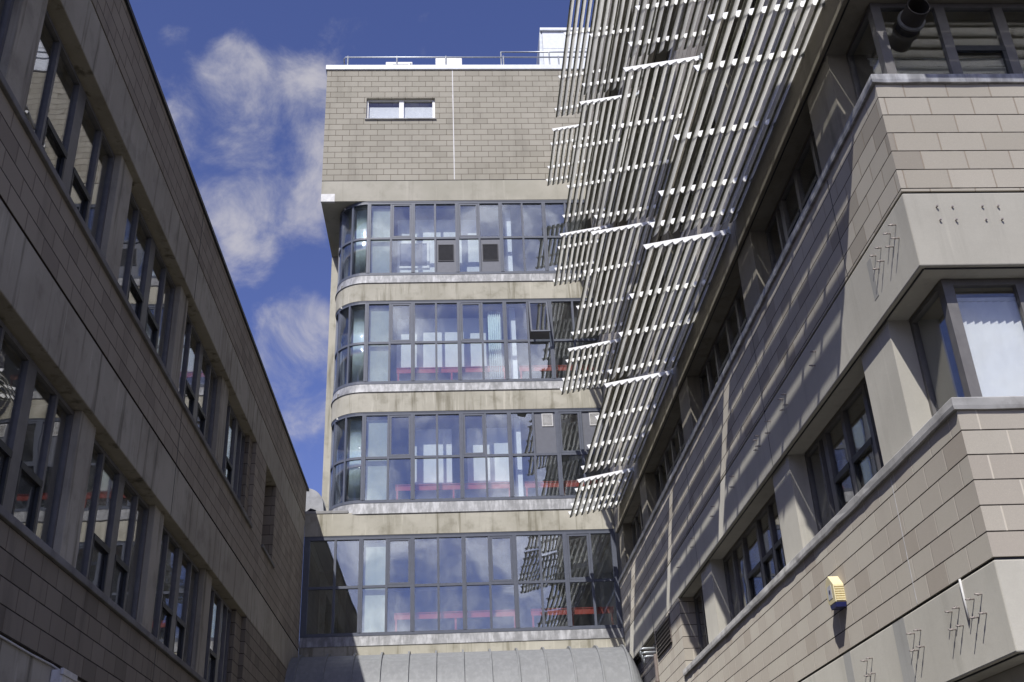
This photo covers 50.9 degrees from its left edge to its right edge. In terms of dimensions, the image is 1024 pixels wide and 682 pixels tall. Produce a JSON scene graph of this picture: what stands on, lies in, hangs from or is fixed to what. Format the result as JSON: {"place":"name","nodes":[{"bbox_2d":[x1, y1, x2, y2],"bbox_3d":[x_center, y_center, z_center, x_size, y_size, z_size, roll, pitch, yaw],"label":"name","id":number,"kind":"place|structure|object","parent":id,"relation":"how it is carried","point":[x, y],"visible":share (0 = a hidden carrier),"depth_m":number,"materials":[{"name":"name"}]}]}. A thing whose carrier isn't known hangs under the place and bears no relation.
{"place":"outdoors","nodes":[
{"label":"outdoors","id":0,"kind":"place"},
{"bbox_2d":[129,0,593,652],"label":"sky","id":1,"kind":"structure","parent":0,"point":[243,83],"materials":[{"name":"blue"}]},
{"bbox_2d":[581,0,1023,681],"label":"block building","id":2,"kind":"structure","parent":0,"point":[825,410],"depth_m":12.45,"materials":[{"name":"stone"}]},
{"bbox_2d":[546,121,597,185],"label":"sunshade panel","id":3,"kind":"object","parent":2,"relation":"attached to","point":[562,163],"visible":0.6,"depth_m":31.90,"materials":[{"name":"metal"}]},
{"bbox_2d":[553,223,609,285],"bbox_3d":[1.925,-2.400,30.416,1.407,0.398,2.710,-1,-27,-3],"label":"sunshade panel","id":4,"kind":"object","parent":2,"relation":"attached to","point":[569,266],"visible":0.66,"depth_m":30.19,"materials":[{"name":"metal"}]},
{"bbox_2d":[554,0,619,116],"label":"sunshade panel","id":5,"kind":"object","parent":2,"relation":"attached to","point":[574,74],"visible":0.53,"depth_m":28.20,"materials":[{"name":"metal"}]},
{"bbox_2d":[560,337,620,394],"bbox_3d":[2.066,0.700,28.819,1.407,0.398,2.710,-1,-27,-3],"label":"sunshade panel","id":6,"kind":"object","parent":2,"relation":"attached to","point":[593,374],"visible":0.91,"depth_m":28.60,"materials":[{"name":"metal"}]},
{"bbox_2d":[562,90,638,223],"bbox_3d":[2.114,-4.406,26.538,1.407,0.398,4.871,-1,-27,-3],"label":"sunshade panel","id":7,"kind":"object","parent":2,"relation":"attached to","point":[583,146],"visible":0.65,"depth_m":26.15,"materials":[{"name":"metal"}]},
{"bbox_2d":[568,466,633,517],"bbox_3d":[2.208,3.844,27.199,1.407,0.398,2.710,-1,-27,-3],"label":"sunshade panel","id":8,"kind":"object","parent":2,"relation":"attached to","point":[605,476],"visible":1,"depth_m":26.93,"materials":[{"name":"metal"}]},
{"bbox_2d":[571,218,654,340],"bbox_3d":[2.254,-1.306,24.942,1.407,0.398,4.871,-1,-27,-3],"label":"sunshade panel","id":9,"kind":"object","parent":2,"relation":"attached to","point":[614,299],"visible":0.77,"depth_m":24.55,"materials":[{"name":"metal"}]},
{"bbox_2d":[582,0,659,94],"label":"sunshade panel","id":10,"kind":"object","parent":2,"relation":"attached to","point":[602,33],"visible":0.68,"depth_m":22.76,"materials":[{"name":"metal"}]},
{"bbox_2d":[620,376,628,409],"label":"window","id":11,"kind":"structure","parent":2,"relation":"in","point":[627,386],"depth_m":29.31,"materials":[{"name":"metal"}]},
{"bbox_2d":[581,368,673,473],"bbox_3d":[2.397,1.838,23.322,1.407,0.398,4.871,-1,-27,-3],"label":"sunshade panel","id":12,"kind":"object","parent":2,"relation":"attached to","point":[620,414],"visible":1,"depth_m":22.86,"materials":[{"name":"metal"}]},
{"bbox_2d":[631,503,643,547],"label":"window","id":13,"kind":"structure","parent":2,"relation":"in","point":[635,520],"depth_m":27.62,"materials":[{"name":"metal"}]},
{"bbox_2d":[639,644,655,664],"bbox_3d":[3.151,6.878,23.623,0.708,0.436,0.111,-3,-27,0],"label":"pipe bundle","id":14,"kind":"object","parent":2,"relation":"attached to","point":[644,652],"visible":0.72,"depth_m":23.61,"materials":[{"name":"metal"}]},
{"bbox_2d":[594,53,702,226],"bbox_3d":[2.475,-3.652,20.406,1.407,0.398,4.769,-1,-27,-3],"label":"sunshade panel","id":15,"kind":"object","parent":2,"relation":"attached to","point":[627,123],"visible":0.88,"depth_m":19.97,"materials":[{"name":"metal"}]},
{"bbox_2d":[640,273,663,348],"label":"window","id":16,"kind":"structure","parent":2,"relation":"in","point":[661,283],"depth_m":25.27,"materials":[{"name":"metal"}]},
{"bbox_2d":[653,654,659,681],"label":"downpipe","id":17,"kind":"object","parent":2,"relation":"attached to","point":[657,679],"visible":1,"depth_m":23.33,"materials":[{"name":"grey metal"}]},
{"bbox_2d":[608,227,730,380],"bbox_3d":[2.618,-0.508,18.786,1.407,0.398,4.769,-1,-27,-3],"label":"sunshade panel","id":18,"kind":"object","parent":2,"relation":"attached to","point":[674,286],"visible":1,"depth_m":18.30,"materials":[{"name":"metal"}]},
{"bbox_2d":[654,416,684,500],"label":"window","id":19,"kind":"structure","parent":2,"relation":"in","point":[671,443],"depth_m":23.33,"materials":[{"name":"metal"}]},
{"bbox_2d":[628,0,718,57],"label":"sunshade panel","id":20,"kind":"object","parent":2,"relation":"attached to","point":[650,7],"visible":0.89,"depth_m":17.44,"materials":[{"name":"metal"}]},
{"bbox_2d":[679,117,715,236],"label":"window","id":21,"kind":"structure","parent":2,"relation":"in","point":[709,136],"depth_m":20.48,"materials":[{"name":"metal"}]},
{"bbox_2d":[694,587,708,652],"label":"window","id":22,"kind":"structure","parent":2,"relation":"in","point":[700,593],"depth_m":20.70,"materials":[{"name":"metal"}]},
{"bbox_2d":[699,285,746,408],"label":"window","id":23,"kind":"structure","parent":2,"relation":"in","point":[736,305],"depth_m":18.53,"materials":[{"name":"metal"}]},
{"bbox_2d":[649,0,824,236],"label":"sunshade panel","id":24,"kind":"object","parent":2,"relation":"attached to","point":[744,12],"visible":1,"depth_m":13.81,"materials":[{"name":"metal"}]},
{"bbox_2d":[734,0,753,58],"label":"window","id":25,"kind":"structure","parent":2,"relation":"in","point":[748,19],"depth_m":16.93,"materials":[{"name":"metal"}]},
{"bbox_2d":[723,493,785,620],"bbox_3d":[3.826,3.465,16.593,0.077,1.380,4.200,-1,-27,-3],"label":"window","id":26,"kind":"structure","parent":2,"relation":"in","point":[776,544],"depth_m":16.70,"materials":[{"name":"metal"}]},
{"bbox_2d":[765,128,821,270],"bbox_3d":[3.870,-1.732,14.354,0.077,1.280,2.950,-1,-27,-3],"label":"window","id":27,"kind":"structure","parent":2,"relation":"in","point":[785,228],"depth_m":14.70,"materials":[{"name":"metal"}]},
{"bbox_2d":[825,576,846,609],"bbox_3d":[3.673,2.857,12.211,0.128,0.374,0.282,-1,-27,-3],"label":"alarm box","id":28,"kind":"object","parent":2,"relation":"attached to","point":[835,592],"visible":1,"depth_m":12.12,"materials":[{"name":"yellow plastic"}]},
{"bbox_2d":[804,378,883,532],"bbox_3d":[4.015,1.457,12.711,0.077,1.380,2.950,-1,-27,-3],"label":"window","id":29,"kind":"structure","parent":2,"relation":"in","point":[832,479],"depth_m":13.04,"materials":[{"name":"metal"}]},
{"bbox_2d":[846,11,882,100],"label":"window","id":30,"kind":"structure","parent":2,"relation":"in","point":[865,21],"depth_m":12.36,"materials":[{"name":"metal"}]},
{"bbox_2d":[895,0,929,37],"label":"flue pipe","id":31,"kind":"object","parent":2,"relation":"attached to","point":[911,17],"visible":1,"depth_m":11.65,"materials":[{"name":"metal"}]},
{"bbox_2d":[909,286,964,416],"bbox_3d":[4.136,0.233,10.347,0.065,1.380,0.760,-1,-27,-3],"label":"window","id":32,"kind":"structure","parent":2,"relation":"in","point":[934,295],"depth_m":10.68,"materials":[{"name":"metal"}]},
{"bbox_2d":[866,3,1023,73],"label":"window","id":33,"kind":"structure","parent":2,"relation":"in","point":[1007,49],"depth_m":11.72,"materials":[{"name":"metal"}]},
{"bbox_2d":[867,58,1023,73],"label":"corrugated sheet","id":34,"kind":"object","parent":2,"relation":"attached to","point":[940,66],"visible":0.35,"depth_m":12.21,"materials":[{"name":"grey metal"}]},
{"bbox_2d":[958,579,969,618],"bbox_3d":[3.885,2.217,9.241,0.020,0.345,0.020,10,-30,-23],"label":"conduit","id":35,"kind":"object","parent":2,"relation":"attached to","point":[964,600],"visible":0.92,"depth_m":9.23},
{"bbox_2d":[937,279,1023,396],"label":"window","id":36,"kind":"structure","parent":2,"relation":"in","point":[964,360],"depth_m":10.11,"materials":[{"name":"metal"}]},
{"bbox_2d":[957,297,1023,396],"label":"vertical blind","id":37,"kind":"object","parent":2,"relation":"attached to","point":[994,328],"visible":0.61,"depth_m":10.11,"materials":[{"name":"white fabric"}]},
{"bbox_3d":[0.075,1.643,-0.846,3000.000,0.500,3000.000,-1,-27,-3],"label":"ground","id":38,"kind":"structure","parent":0,"visible":0},
{"bbox_2d":[0,0,308,681],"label":"block building","id":39,"kind":"structure","parent":38,"relation":"on","point":[154,487],"depth_m":13.48,"materials":[{"name":"concrete"}]},
{"bbox_2d":[0,0,14,61],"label":"window","id":40,"kind":"structure","parent":39,"relation":"in","point":[8,5],"depth_m":10.25,"materials":[{"name":"metal"}]},
{"bbox_2d":[0,635,58,668],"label":"cable","id":41,"kind":"object","parent":39,"relation":"attached to","point":[26,651],"visible":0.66,"depth_m":10.02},
{"bbox_2d":[0,319,74,548],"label":"window","id":42,"kind":"structure","parent":39,"relation":"in","point":[12,467],"depth_m":10.64,"materials":[{"name":"metal"}]},
{"bbox_2d":[50,668,77,681],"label":"junction box","id":43,"kind":"object","parent":39,"relation":"attached to","point":[61,675],"visible":1,"depth_m":10.63,"materials":[{"name":"grey metal"}]},
{"bbox_2d":[35,9,114,248],"bbox_3d":[-4.917,-2.161,11.917,0.077,1.740,2.690,-1,-27,-3],"label":"window","id":44,"kind":"structure","parent":39,"relation":"in","point":[67,172],"depth_m":12.06,"materials":[{"name":"metal"}]},
{"bbox_2d":[81,439,149,619],"bbox_3d":[-4.916,2.422,13.186,0.077,1.720,2.730,-1,-27,-3],"label":"window","id":45,"kind":"structure","parent":39,"relation":"in","point":[110,558],"depth_m":13.28,"materials":[{"name":"metal"}]},
{"bbox_2d":[122,191,175,366],"bbox_3d":[-5.056,-0.678,14.783,0.077,1.740,2.730,-1,-27,-3],"label":"window","id":46,"kind":"structure","parent":39,"relation":"in","point":[151,250],"depth_m":14.94,"materials":[{"name":"metal"}]},
{"bbox_2d":[153,524,199,666],"bbox_3d":[-5.055,3.902,16.048,0.077,1.720,2.740,-1,-27,-3],"label":"window","id":47,"kind":"structure","parent":39,"relation":"in","point":[173,619],"depth_m":16.18,"materials":[{"name":"metal"}]},
{"bbox_2d":[180,312,217,447],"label":"window","id":48,"kind":"structure","parent":39,"relation":"in","point":[201,353],"depth_m":17.82,"materials":[{"name":"metal"}]},
{"bbox_2d":[203,586,231,681],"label":"window","id":49,"kind":"structure","parent":39,"relation":"in","point":[225,637],"depth_m":19.06,"materials":[{"name":"metal"}]},
{"bbox_2d":[222,400,244,500],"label":"window","id":50,"kind":"structure","parent":39,"relation":"in","point":[236,428],"depth_m":20.71,"materials":[{"name":"metal"}]},
{"bbox_2d":[298,65,625,656],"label":"office tower","id":51,"kind":"structure","parent":38,"relation":"on","point":[450,163],"depth_m":32.57,"materials":[{"name":"concrete"}]},
{"bbox_2d":[305,489,325,511],"bbox_3d":[-5.522,4.634,30.227,0.578,1.127,2.025,-1,-27,-3],"label":"roof hood","id":52,"kind":"object","parent":51,"relation":"on","point":[315,501],"visible":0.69,"depth_m":30.30,"materials":[{"name":"metal"}]},
{"bbox_2d":[348,420,361,500],"bbox_3d":[-4.391,3.425,30.086,0.334,2.600,0.049,-8,-28,10],"label":"curtain","id":53,"kind":"object","parent":51,"relation":"hanging from","point":[355,466],"visible":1,"depth_m":30.09,"materials":[{"name":"white fabric"}]},
{"bbox_2d":[352,309,364,382],"bbox_3d":[-4.535,0.250,31.722,0.334,2.650,0.049,-8,-28,10],"label":"curtain","id":54,"kind":"object","parent":51,"relation":"hanging from","point":[358,351],"visible":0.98,"depth_m":31.73,"materials":[{"name":"white fabric"}]},
{"bbox_2d":[355,210,366,273],"bbox_3d":[-4.681,-2.970,33.381,0.334,2.600,0.049,-8,-28,10],"label":"curtain","id":55,"kind":"object","parent":51,"relation":"hanging from","point":[360,264],"visible":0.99,"depth_m":33.40,"materials":[{"name":"white fabric"}]},
{"bbox_2d":[386,62,412,64],"bbox_3d":[-4.041,-9.066,38.518,0.960,2.080,0.415,-1,-27,-3],"label":"air conditioner","id":56,"kind":"object","parent":51,"relation":"on","point":[399,63],"visible":0.16,"depth_m":38.79,"materials":[{"name":"metal"}]},
{"bbox_2d":[365,100,435,119],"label":"window","id":57,"kind":"structure","parent":51,"relation":"in","point":[401,112],"depth_m":35.73,"materials":[{"name":"white glass"}]},
{"bbox_2d":[397,241,428,268],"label":"window","id":58,"kind":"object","parent":51,"relation":"attached to","point":[421,255],"visible":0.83,"depth_m":33.68,"materials":[{"name":"clear glass"}]},
{"bbox_2d":[435,58,461,64],"bbox_3d":[-2.267,-9.110,38.852,0.960,2.320,0.815,-1,-27,-3],"label":"roof plant box","id":59,"kind":"object","parent":51,"relation":"on","point":[450,61],"visible":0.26,"depth_m":38.92,"materials":[{"name":"white metal"}]},
{"bbox_2d":[397,366,504,380],"bbox_3d":[-1.768,1.190,31.573,3.220,0.800,0.320,-1,-27,-3],"label":"workbench","id":60,"kind":"object","parent":51,"relation":"on","point":[451,370],"visible":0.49,"depth_m":31.58,"materials":[{"name":"red paint"}]},
{"bbox_2d":[395,482,509,498],"bbox_3d":[-1.623,4.397,29.922,3.220,0.800,0.320,-1,-27,-3],"label":"workbench","id":61,"kind":"object","parent":51,"relation":"on","point":[456,486],"visible":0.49,"depth_m":29.94,"materials":[{"name":"red paint"}]},
{"bbox_2d":[394,610,515,631],"bbox_3d":[-1.480,7.551,28.297,3.220,0.800,0.320,-1,-27,-3],"label":"workbench","id":62,"kind":"object","parent":51,"relation":"on","point":[454,614],"visible":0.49,"depth_m":28.31,"materials":[{"name":"red paint"}]},
{"bbox_2d":[285,644,642,681],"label":"lead canopy","id":63,"kind":"object","parent":51,"relation":"attached to","point":[594,663],"visible":0.98,"depth_m":25.62,"materials":[{"name":"grey metal"}]},
{"bbox_2d":[343,56,585,64],"bbox_3d":[-1.238,-9.186,37.484,9.174,1.120,0.954,-1,-27,-3],"label":"guard rail","id":64,"kind":"object","parent":51,"relation":"on","point":[445,57],"visible":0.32,"depth_m":37.30,"materials":[{"name":"metal"}]},
{"bbox_2d":[487,311,502,378],"bbox_3d":[-0.492,0.268,31.950,0.400,2.600,0.068,-1,-27,-3],"label":"curtain","id":65,"kind":"object","parent":51,"relation":"hanging from","point":[494,333],"visible":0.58,"depth_m":32.00,"materials":[{"name":"white fabric"}]},
{"bbox_2d":[500,51,586,64],"bbox_3d":[1.659,-9.517,37.628,4.106,1.606,0.052,-1,-27,-3],"label":"guard rail","id":66,"kind":"object","parent":51,"relation":"on","point":[548,52],"visible":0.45,"depth_m":37.91,"materials":[{"name":"metal"}]},
{"bbox_2d":[519,365,593,378],"bbox_3d":[1.317,1.141,31.749,2.200,0.800,0.320,-1,-27,-3],"label":"workbench","id":67,"kind":"object","parent":51,"relation":"on","point":[542,368],"visible":0.5,"depth_m":31.75,"materials":[{"name":"red paint"}]},
{"bbox_2d":[536,27,589,64],"bbox_3d":[3.684,-8.624,41.784,5.820,3.660,6.080,-1,-27,-3],"label":"plant room","id":68,"kind":"object","parent":51,"relation":"on","point":[551,38],"visible":0.16,"depth_m":39.56,"materials":[{"name":"white metal"}]},
{"bbox_2d":[524,480,602,495],"bbox_3d":[1.462,4.348,30.097,2.200,0.800,0.320,-1,-27,-3],"label":"workbench","id":69,"kind":"object","parent":51,"relation":"on","point":[543,484],"visible":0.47,"depth_m":30.10,"materials":[{"name":"red paint"}]},
{"bbox_2d":[530,607,613,626],"bbox_3d":[1.605,7.501,28.473,2.200,0.800,0.320,-1,-27,-3],"label":"workbench","id":70,"kind":"object","parent":51,"relation":"on","point":[575,611],"visible":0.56,"depth_m":28.48,"materials":[{"name":"red paint"}]}
]}

